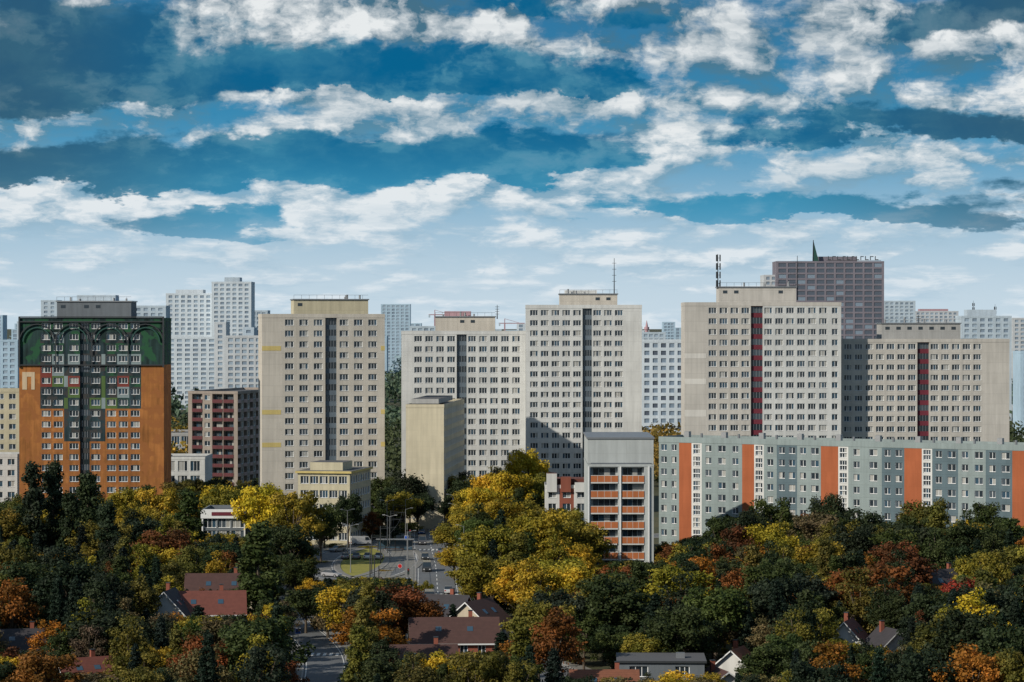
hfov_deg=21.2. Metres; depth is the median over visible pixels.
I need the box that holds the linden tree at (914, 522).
[896,515,930,528]
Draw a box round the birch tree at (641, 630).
[633,617,653,651]
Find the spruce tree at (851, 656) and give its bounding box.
[846,645,857,681]
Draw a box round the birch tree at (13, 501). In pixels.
[0,493,30,522]
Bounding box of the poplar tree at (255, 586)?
[233,520,286,614]
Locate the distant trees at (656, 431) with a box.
[642,420,680,478]
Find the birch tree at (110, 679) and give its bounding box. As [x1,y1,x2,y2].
[99,677,120,681]
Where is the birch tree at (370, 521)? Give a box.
[362,510,382,540]
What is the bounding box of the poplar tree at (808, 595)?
[796,589,819,641]
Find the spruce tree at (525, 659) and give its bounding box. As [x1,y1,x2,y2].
[518,656,527,671]
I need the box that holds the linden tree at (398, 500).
[385,491,423,533]
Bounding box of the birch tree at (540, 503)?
[528,492,544,508]
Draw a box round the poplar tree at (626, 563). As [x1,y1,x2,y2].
[624,560,632,576]
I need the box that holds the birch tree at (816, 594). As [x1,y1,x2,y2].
[812,590,833,624]
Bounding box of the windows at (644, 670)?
[630,667,688,675]
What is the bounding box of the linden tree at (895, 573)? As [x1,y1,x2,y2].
[823,562,924,632]
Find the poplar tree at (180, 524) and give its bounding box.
[171,520,191,541]
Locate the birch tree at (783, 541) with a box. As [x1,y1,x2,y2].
[769,537,797,560]
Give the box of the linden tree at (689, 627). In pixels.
[642,604,728,657]
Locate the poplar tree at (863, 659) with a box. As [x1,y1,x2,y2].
[855,651,873,681]
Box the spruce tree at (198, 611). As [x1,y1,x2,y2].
[189,605,207,620]
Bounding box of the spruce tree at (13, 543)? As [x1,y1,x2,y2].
[9,539,18,551]
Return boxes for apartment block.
[0,315,6,339]
[0,339,18,387]
[0,388,18,451]
[0,452,18,503]
[11,329,16,338]
[136,306,169,317]
[188,387,257,485]
[225,335,257,387]
[243,327,257,334]
[406,395,463,528]
[409,326,434,330]
[583,432,654,564]
[642,332,665,338]
[642,339,680,434]
[659,431,1023,544]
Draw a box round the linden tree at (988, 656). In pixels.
[969,651,1004,681]
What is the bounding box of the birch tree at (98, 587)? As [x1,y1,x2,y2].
[69,579,122,627]
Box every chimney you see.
[89,649,95,656]
[166,582,170,589]
[433,636,438,643]
[449,588,454,594]
[476,592,481,599]
[614,661,619,668]
[710,659,715,671]
[733,639,738,648]
[844,612,848,620]
[879,620,884,631]
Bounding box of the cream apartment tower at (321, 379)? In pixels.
[258,295,384,524]
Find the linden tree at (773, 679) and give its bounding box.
[742,673,780,681]
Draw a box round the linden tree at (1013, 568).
[1010,563,1023,573]
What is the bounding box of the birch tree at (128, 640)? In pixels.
[102,618,156,680]
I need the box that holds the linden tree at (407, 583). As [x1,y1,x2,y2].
[382,578,414,592]
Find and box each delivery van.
[349,536,370,544]
[418,535,425,544]
[422,560,430,571]
[424,589,433,593]
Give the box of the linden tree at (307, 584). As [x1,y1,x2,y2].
[294,576,325,596]
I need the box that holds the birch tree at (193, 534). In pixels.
[185,528,198,541]
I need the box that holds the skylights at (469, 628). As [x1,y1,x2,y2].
[436,626,472,630]
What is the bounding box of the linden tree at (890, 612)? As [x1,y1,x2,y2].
[867,595,905,629]
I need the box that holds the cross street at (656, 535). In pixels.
[370,533,658,542]
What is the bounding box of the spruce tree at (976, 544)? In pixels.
[972,539,982,559]
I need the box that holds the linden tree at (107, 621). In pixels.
[64,606,133,655]
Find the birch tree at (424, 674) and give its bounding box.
[392,649,442,681]
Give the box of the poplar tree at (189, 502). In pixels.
[173,489,207,540]
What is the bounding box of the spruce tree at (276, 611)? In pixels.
[269,601,298,681]
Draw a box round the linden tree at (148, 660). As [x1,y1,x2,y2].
[109,646,163,679]
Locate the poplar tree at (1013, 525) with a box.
[1004,517,1023,544]
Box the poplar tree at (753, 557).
[741,543,767,581]
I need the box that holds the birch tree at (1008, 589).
[997,579,1022,614]
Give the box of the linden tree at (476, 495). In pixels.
[453,487,506,510]
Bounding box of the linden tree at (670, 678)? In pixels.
[644,670,695,681]
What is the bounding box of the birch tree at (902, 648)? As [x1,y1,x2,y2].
[893,645,911,660]
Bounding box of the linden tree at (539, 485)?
[517,475,546,506]
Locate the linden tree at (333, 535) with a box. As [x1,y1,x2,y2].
[323,528,342,547]
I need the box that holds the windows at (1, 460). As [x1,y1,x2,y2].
[0,459,14,497]
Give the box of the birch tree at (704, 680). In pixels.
[687,675,717,681]
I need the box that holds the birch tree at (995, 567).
[968,549,1013,585]
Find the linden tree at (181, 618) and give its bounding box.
[156,611,185,622]
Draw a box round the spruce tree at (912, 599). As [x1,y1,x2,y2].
[906,590,916,617]
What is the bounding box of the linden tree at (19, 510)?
[0,503,26,529]
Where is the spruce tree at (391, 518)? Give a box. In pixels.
[386,511,399,530]
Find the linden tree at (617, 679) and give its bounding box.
[596,676,627,681]
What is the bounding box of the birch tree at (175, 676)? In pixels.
[159,661,185,681]
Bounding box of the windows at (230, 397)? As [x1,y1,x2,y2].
[194,394,254,481]
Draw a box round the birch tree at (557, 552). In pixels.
[536,533,571,571]
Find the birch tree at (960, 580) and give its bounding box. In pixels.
[957,576,1000,616]
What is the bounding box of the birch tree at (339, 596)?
[315,583,360,632]
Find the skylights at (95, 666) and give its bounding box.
[76,665,100,669]
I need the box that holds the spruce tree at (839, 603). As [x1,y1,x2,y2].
[833,600,843,621]
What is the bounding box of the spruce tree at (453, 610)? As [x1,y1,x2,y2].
[447,604,457,616]
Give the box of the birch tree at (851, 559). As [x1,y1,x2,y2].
[838,551,867,618]
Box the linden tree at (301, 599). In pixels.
[281,586,331,632]
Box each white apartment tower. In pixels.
[401,307,525,480]
[525,263,641,476]
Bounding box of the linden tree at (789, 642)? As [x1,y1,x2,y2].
[754,631,802,670]
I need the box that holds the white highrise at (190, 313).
[166,290,211,336]
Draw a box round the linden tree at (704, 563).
[668,554,733,591]
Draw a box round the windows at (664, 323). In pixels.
[664,323,673,338]
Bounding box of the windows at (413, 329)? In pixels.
[412,328,433,330]
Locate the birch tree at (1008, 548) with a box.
[1003,544,1023,567]
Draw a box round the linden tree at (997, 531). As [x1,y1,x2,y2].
[975,522,1019,552]
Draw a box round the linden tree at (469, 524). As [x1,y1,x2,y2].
[451,517,493,544]
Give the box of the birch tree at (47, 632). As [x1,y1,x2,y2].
[25,619,65,652]
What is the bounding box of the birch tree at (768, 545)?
[760,538,783,565]
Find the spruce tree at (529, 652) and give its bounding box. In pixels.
[524,644,540,681]
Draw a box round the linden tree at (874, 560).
[867,552,876,564]
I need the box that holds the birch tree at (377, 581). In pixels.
[370,577,389,603]
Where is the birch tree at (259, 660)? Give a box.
[230,642,292,681]
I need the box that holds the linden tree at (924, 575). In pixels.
[868,540,941,585]
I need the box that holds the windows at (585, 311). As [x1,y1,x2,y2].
[530,309,621,476]
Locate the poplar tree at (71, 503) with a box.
[53,490,84,552]
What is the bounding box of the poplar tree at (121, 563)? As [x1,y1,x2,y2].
[111,555,130,579]
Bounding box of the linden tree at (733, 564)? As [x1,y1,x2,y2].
[714,559,743,574]
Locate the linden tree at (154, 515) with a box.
[122,508,160,523]
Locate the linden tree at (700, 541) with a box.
[678,537,712,553]
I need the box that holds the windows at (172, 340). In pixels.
[171,339,213,407]
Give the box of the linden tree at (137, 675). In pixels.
[118,666,165,681]
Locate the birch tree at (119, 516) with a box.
[114,507,125,524]
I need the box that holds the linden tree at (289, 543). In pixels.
[266,523,321,594]
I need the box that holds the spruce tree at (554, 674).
[540,648,564,681]
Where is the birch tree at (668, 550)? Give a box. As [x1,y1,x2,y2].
[655,544,675,559]
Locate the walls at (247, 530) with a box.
[203,518,250,533]
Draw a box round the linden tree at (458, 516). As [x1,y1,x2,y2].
[446,502,486,525]
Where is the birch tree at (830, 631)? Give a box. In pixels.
[813,608,840,642]
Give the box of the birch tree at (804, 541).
[793,534,811,554]
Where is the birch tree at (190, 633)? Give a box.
[165,627,202,656]
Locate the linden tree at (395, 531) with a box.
[375,526,402,538]
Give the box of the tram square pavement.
[313,543,404,580]
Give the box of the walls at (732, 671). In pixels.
[723,669,736,675]
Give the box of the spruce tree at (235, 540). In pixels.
[233,536,240,553]
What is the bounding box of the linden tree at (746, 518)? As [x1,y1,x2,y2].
[725,509,776,549]
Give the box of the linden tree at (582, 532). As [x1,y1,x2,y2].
[557,517,617,562]
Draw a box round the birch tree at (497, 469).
[487,465,501,475]
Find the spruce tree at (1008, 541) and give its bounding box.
[1002,529,1014,551]
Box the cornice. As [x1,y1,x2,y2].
[295,467,372,473]
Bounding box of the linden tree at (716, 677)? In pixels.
[686,671,725,681]
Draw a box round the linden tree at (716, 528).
[697,515,737,544]
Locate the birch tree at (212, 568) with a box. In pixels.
[203,549,232,572]
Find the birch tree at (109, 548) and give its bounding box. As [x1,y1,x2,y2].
[94,536,133,566]
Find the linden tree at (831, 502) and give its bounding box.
[806,493,852,517]
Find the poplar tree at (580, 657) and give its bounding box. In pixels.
[567,645,582,663]
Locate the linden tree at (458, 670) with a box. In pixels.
[439,650,508,681]
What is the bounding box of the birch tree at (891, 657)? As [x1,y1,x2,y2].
[872,649,909,681]
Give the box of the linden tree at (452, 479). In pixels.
[447,474,472,493]
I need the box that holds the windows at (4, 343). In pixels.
[3,342,14,384]
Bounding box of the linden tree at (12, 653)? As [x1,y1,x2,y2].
[0,646,25,658]
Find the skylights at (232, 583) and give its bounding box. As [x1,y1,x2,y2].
[206,581,236,584]
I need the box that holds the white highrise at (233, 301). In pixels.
[211,277,254,336]
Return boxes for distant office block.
[385,336,387,381]
[411,323,421,325]
[675,328,680,338]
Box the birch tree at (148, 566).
[141,554,165,574]
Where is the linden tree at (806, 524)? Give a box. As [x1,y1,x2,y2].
[785,511,846,542]
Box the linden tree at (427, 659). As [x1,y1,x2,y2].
[397,650,430,667]
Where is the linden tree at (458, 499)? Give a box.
[448,491,466,512]
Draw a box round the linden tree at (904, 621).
[896,616,929,646]
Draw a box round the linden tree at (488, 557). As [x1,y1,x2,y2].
[473,555,504,598]
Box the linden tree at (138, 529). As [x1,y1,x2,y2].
[119,518,168,552]
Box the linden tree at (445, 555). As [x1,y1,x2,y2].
[434,546,463,578]
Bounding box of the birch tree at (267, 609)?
[261,603,288,632]
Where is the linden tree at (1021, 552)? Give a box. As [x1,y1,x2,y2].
[1016,547,1023,556]
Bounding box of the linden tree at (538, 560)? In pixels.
[530,556,563,565]
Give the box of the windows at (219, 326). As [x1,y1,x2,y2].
[218,325,221,386]
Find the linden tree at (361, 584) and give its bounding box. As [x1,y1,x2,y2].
[333,580,382,605]
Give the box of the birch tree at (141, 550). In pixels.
[131,542,149,582]
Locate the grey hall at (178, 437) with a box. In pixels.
[171,430,187,450]
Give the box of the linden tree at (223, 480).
[203,478,232,488]
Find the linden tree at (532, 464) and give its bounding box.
[504,447,549,479]
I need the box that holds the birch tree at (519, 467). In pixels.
[513,463,527,478]
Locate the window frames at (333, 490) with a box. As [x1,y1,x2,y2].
[302,473,368,540]
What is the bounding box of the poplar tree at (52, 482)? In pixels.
[40,459,64,552]
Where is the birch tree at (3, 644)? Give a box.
[0,630,10,653]
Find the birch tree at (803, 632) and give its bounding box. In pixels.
[773,606,823,644]
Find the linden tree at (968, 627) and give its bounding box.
[923,607,1003,661]
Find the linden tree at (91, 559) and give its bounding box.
[84,555,102,570]
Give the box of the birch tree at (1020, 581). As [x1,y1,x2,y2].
[1001,576,1023,624]
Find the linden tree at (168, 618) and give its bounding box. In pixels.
[148,611,178,628]
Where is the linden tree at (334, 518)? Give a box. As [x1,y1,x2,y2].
[307,501,345,562]
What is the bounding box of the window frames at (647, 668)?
[629,666,689,676]
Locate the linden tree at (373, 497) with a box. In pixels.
[371,490,381,508]
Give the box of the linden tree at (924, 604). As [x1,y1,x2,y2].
[900,590,949,621]
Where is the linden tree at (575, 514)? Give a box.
[564,508,580,522]
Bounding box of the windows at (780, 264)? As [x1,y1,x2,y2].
[779,263,881,338]
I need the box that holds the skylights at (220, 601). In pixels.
[191,599,223,603]
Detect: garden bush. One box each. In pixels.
[420,580,434,591]
[863,621,870,634]
[876,644,888,653]
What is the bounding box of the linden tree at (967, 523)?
[950,517,990,535]
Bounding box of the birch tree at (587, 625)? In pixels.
[564,611,602,668]
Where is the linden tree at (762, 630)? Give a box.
[744,615,785,673]
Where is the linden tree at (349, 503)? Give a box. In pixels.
[334,492,362,547]
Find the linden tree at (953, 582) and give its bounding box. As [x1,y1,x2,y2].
[940,577,975,593]
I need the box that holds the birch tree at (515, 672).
[494,658,540,681]
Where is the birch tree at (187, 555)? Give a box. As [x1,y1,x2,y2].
[167,544,207,586]
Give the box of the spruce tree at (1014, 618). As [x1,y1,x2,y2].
[1007,600,1023,628]
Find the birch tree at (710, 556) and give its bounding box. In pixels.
[707,553,729,566]
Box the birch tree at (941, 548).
[920,527,959,569]
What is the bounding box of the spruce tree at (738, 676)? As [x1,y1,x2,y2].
[734,673,741,681]
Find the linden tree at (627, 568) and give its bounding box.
[594,564,652,582]
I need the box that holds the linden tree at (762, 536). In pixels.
[740,522,798,551]
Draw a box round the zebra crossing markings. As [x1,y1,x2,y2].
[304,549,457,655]
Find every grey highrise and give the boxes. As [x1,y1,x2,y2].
[884,301,915,322]
[915,309,958,322]
[955,303,1011,420]
[1012,318,1023,379]
[1013,351,1023,432]
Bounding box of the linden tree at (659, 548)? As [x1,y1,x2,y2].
[654,543,667,558]
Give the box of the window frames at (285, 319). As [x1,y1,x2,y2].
[285,319,376,489]
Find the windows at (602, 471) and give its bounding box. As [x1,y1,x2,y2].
[593,468,641,564]
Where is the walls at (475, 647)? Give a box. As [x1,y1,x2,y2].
[458,645,494,654]
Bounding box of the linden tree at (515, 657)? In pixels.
[508,654,545,674]
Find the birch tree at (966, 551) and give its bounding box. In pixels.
[945,544,974,567]
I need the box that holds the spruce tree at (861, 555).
[856,549,865,567]
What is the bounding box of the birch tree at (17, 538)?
[7,535,24,543]
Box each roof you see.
[0,628,46,652]
[60,656,113,679]
[152,587,190,616]
[178,590,246,615]
[184,573,240,590]
[388,644,457,661]
[408,617,499,644]
[419,593,470,616]
[449,597,511,625]
[569,669,639,681]
[616,652,706,662]
[704,666,734,678]
[715,645,751,664]
[836,617,868,643]
[865,626,902,647]
[930,568,957,587]
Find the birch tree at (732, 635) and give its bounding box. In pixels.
[720,628,741,647]
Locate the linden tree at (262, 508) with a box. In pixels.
[230,483,284,529]
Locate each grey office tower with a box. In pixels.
[41,300,61,315]
[214,322,229,388]
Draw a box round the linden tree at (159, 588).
[150,583,165,595]
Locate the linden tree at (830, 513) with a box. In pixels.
[803,510,839,537]
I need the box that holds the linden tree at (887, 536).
[868,528,928,558]
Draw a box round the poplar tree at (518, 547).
[504,532,530,613]
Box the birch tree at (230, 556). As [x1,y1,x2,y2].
[218,549,239,572]
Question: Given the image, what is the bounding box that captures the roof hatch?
[676,652,684,657]
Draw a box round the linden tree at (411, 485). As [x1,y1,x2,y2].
[389,470,429,521]
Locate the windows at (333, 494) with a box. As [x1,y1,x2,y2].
[301,472,368,539]
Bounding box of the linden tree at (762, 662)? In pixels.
[734,643,790,679]
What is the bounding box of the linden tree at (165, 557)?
[131,544,182,571]
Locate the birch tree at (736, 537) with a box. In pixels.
[720,524,763,558]
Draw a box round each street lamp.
[340,509,351,551]
[343,524,358,572]
[382,514,396,560]
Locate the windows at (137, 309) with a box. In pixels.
[136,308,162,315]
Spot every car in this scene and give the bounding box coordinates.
[321,569,341,576]
[329,545,345,551]
[341,552,348,558]
[352,552,360,558]
[363,552,370,558]
[375,552,382,558]
[418,528,424,534]
[421,552,428,559]
[437,547,444,552]
[444,586,451,593]
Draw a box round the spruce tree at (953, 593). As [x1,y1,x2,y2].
[944,588,959,614]
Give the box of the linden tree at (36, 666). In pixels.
[0,647,86,681]
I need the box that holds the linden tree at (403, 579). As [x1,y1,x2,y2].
[391,577,422,590]
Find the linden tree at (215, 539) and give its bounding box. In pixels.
[193,534,243,554]
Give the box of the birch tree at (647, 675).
[643,672,650,681]
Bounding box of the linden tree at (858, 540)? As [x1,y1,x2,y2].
[829,522,878,555]
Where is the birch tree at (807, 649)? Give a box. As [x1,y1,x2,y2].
[779,639,823,679]
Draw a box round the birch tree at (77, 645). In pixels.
[67,624,109,657]
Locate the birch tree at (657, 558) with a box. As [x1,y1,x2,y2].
[654,554,668,564]
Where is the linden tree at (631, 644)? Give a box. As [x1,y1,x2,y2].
[615,632,670,655]
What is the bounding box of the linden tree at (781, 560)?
[762,557,806,573]
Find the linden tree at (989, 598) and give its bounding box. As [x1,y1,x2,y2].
[929,584,1023,625]
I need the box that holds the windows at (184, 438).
[172,436,187,450]
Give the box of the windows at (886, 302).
[886,302,912,321]
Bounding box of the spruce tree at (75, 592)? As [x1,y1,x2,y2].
[60,575,84,657]
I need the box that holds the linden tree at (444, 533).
[430,521,461,547]
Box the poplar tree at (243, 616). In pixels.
[237,613,248,619]
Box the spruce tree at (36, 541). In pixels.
[31,532,42,554]
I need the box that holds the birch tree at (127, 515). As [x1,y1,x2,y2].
[118,506,139,524]
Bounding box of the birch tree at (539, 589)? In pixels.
[529,587,543,604]
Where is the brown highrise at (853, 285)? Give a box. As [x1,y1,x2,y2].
[772,240,883,338]
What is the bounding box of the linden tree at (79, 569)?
[28,556,101,614]
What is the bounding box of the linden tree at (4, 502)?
[0,500,8,509]
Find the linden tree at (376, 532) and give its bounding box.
[366,525,385,534]
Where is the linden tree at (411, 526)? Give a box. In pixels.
[399,522,423,536]
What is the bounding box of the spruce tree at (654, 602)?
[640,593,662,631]
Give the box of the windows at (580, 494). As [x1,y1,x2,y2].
[549,492,583,518]
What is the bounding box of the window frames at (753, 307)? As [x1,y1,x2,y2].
[708,307,837,437]
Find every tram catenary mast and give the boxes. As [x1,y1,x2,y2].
[369,545,386,576]
[371,535,387,573]
[374,555,391,578]
[380,526,395,562]
[387,518,398,552]
[390,511,403,538]
[393,504,406,537]
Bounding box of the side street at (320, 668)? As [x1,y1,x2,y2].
[277,568,349,681]
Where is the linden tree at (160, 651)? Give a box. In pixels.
[145,645,173,670]
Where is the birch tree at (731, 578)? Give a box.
[718,563,750,601]
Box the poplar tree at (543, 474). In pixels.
[535,472,546,478]
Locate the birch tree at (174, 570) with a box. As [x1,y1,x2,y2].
[160,561,186,588]
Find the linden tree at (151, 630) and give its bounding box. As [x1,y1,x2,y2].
[116,617,175,653]
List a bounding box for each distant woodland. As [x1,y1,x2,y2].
[9,336,400,375]
[171,370,1012,427]
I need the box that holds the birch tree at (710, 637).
[695,610,718,660]
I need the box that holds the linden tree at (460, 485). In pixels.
[445,478,474,501]
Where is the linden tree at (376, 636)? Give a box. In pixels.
[343,627,392,654]
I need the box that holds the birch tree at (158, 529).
[145,527,166,541]
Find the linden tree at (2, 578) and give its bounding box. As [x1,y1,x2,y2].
[0,573,32,628]
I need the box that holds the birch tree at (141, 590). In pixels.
[125,573,164,616]
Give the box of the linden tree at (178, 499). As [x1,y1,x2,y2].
[171,492,184,513]
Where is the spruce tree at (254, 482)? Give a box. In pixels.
[251,478,257,486]
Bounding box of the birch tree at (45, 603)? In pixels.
[36,598,59,627]
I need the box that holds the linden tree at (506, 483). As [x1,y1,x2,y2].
[487,470,538,503]
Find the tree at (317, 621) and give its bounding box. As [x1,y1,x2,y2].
[308,611,339,637]
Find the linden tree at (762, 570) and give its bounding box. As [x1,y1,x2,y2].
[727,560,794,602]
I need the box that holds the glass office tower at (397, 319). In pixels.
[381,304,410,370]
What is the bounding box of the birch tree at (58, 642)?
[40,628,70,657]
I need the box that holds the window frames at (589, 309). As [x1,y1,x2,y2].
[530,309,622,476]
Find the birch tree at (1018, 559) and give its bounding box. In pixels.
[998,550,1023,570]
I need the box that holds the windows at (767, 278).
[766,277,774,284]
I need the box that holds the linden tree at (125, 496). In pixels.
[106,486,146,513]
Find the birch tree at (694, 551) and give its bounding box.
[674,536,714,568]
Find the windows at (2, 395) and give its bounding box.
[1,394,15,448]
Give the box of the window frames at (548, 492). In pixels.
[548,492,583,509]
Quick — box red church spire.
[644,321,648,331]
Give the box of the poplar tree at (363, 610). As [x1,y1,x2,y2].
[352,596,377,654]
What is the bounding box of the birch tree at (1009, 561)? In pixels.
[990,548,1014,573]
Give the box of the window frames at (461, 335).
[414,335,519,475]
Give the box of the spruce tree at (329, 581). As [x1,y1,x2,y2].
[324,578,332,614]
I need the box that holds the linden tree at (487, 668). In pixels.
[446,650,511,681]
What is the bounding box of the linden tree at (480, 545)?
[454,522,519,561]
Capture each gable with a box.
[147,593,182,615]
[455,604,477,616]
[715,652,745,669]
[722,674,734,681]
[833,624,859,642]
[885,634,903,647]
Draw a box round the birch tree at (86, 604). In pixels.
[63,596,101,656]
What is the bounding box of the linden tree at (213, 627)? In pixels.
[194,614,240,650]
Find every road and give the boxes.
[314,544,423,579]
[403,524,589,681]
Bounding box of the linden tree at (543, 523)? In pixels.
[506,507,571,555]
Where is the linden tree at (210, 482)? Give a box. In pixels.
[204,479,235,490]
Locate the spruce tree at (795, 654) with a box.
[790,649,799,669]
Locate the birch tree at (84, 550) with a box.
[78,542,97,568]
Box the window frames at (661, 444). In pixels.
[661,444,1009,543]
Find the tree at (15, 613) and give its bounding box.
[0,577,44,628]
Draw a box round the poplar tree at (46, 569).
[37,562,51,623]
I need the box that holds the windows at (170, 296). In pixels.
[169,295,209,334]
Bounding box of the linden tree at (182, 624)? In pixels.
[171,615,220,629]
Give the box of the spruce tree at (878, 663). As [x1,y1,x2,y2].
[868,646,891,681]
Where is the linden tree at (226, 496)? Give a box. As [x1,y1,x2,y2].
[202,485,242,507]
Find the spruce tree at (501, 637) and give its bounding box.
[490,632,508,651]
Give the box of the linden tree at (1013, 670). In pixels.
[993,646,1023,681]
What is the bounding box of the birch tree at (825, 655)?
[808,639,870,681]
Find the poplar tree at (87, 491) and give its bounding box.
[74,470,104,535]
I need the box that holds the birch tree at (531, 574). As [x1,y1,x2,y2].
[512,554,554,608]
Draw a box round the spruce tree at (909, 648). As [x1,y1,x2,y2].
[905,645,913,652]
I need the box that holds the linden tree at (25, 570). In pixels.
[0,558,48,614]
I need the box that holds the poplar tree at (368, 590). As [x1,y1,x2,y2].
[357,581,380,630]
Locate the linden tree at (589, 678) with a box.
[565,674,595,681]
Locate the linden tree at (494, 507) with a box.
[477,497,525,525]
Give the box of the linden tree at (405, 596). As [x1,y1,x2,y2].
[372,582,434,634]
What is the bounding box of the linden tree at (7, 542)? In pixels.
[2,538,32,549]
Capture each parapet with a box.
[204,505,246,511]
[297,466,370,474]
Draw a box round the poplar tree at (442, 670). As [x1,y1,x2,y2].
[434,663,450,679]
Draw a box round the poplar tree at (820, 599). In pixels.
[814,595,826,636]
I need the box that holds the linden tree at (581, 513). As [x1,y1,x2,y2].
[561,506,583,521]
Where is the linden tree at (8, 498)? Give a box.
[4,496,22,502]
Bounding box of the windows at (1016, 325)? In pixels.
[1015,320,1023,350]
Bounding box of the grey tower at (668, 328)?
[662,322,674,338]
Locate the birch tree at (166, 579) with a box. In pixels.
[158,575,184,590]
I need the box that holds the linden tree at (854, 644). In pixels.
[820,637,863,661]
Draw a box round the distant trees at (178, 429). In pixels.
[171,416,187,452]
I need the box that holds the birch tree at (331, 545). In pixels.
[324,543,346,547]
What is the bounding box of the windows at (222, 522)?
[204,518,243,537]
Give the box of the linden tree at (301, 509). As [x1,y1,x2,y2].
[265,490,328,533]
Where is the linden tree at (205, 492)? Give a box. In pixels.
[197,484,236,516]
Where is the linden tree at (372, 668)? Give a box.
[351,655,440,681]
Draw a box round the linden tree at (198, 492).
[178,486,202,522]
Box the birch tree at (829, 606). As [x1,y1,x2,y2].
[825,588,844,616]
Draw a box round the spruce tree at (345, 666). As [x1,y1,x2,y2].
[337,647,362,681]
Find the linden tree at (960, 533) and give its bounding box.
[931,518,981,557]
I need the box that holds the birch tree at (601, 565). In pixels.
[591,561,607,569]
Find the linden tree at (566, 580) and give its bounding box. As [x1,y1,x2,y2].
[541,563,593,593]
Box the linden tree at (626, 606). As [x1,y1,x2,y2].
[575,572,653,668]
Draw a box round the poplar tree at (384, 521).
[374,500,386,526]
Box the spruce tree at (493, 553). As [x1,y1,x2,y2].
[482,538,510,612]
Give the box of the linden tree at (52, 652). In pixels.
[20,649,58,668]
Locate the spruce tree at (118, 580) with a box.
[112,577,119,590]
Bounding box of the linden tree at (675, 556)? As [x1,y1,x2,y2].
[668,551,709,563]
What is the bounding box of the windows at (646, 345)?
[644,343,680,434]
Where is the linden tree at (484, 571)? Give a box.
[444,554,509,599]
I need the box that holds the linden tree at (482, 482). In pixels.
[461,471,514,491]
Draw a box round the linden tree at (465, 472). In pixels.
[458,471,470,482]
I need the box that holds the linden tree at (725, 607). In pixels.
[682,582,755,662]
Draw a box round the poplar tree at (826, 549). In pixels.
[813,537,837,579]
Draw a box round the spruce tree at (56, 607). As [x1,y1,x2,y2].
[45,574,66,627]
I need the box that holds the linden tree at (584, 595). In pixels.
[571,573,637,661]
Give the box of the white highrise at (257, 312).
[255,310,269,334]
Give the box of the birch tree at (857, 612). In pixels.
[829,565,887,632]
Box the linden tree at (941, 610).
[935,604,993,621]
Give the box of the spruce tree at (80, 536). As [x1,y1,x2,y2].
[74,525,88,555]
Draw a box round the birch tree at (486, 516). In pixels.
[463,501,494,529]
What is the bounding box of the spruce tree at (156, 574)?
[150,557,162,584]
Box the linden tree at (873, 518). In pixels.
[827,506,893,531]
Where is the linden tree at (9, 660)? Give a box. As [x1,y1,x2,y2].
[0,656,28,678]
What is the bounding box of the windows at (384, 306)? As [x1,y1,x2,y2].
[383,305,407,370]
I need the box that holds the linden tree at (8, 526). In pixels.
[0,508,39,542]
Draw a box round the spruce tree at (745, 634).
[737,601,755,653]
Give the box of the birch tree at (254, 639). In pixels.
[230,633,290,681]
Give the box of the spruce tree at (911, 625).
[904,616,917,651]
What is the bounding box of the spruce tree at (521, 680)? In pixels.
[520,665,527,681]
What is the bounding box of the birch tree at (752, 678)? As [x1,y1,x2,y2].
[741,674,764,681]
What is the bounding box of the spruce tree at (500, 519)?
[495,508,506,530]
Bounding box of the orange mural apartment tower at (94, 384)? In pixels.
[18,295,170,504]
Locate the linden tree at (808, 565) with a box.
[799,562,817,570]
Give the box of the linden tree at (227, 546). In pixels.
[198,540,246,571]
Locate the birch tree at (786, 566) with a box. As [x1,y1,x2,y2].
[764,552,806,576]
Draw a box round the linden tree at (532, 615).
[498,599,578,677]
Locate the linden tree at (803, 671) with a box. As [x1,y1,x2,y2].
[785,657,852,681]
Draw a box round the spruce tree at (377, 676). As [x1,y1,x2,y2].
[373,673,381,681]
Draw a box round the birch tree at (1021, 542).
[1015,536,1023,547]
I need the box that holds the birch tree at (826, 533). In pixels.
[813,520,842,540]
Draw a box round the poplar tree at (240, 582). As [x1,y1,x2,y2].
[237,560,254,613]
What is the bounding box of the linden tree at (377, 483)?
[371,476,394,492]
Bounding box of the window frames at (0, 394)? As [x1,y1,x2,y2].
[0,394,12,448]
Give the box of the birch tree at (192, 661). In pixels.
[174,643,236,681]
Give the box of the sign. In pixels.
[212,512,233,515]
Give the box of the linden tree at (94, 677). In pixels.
[74,671,121,681]
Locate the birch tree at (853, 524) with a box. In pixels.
[840,519,859,543]
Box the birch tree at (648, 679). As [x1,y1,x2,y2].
[637,677,655,681]
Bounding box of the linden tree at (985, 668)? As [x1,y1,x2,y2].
[929,640,1003,681]
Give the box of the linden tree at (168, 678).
[122,666,176,681]
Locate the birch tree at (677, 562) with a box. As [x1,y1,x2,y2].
[674,559,707,587]
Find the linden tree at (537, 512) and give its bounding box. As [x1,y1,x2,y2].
[526,508,566,518]
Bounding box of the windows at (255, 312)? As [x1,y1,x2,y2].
[255,312,264,332]
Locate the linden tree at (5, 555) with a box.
[0,543,41,583]
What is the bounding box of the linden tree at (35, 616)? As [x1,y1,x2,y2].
[4,600,38,627]
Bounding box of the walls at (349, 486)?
[298,470,370,544]
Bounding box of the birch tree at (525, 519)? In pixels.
[513,515,530,526]
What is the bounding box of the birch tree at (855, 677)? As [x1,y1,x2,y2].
[823,652,859,681]
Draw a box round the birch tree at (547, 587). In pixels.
[545,585,568,592]
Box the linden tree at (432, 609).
[392,599,447,634]
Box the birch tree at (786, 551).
[771,544,800,564]
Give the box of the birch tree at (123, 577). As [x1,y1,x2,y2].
[105,567,141,602]
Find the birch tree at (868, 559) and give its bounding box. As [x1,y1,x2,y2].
[864,551,875,567]
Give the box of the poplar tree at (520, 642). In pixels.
[507,616,535,663]
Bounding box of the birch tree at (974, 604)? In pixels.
[953,587,1011,627]
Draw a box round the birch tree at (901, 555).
[875,547,922,588]

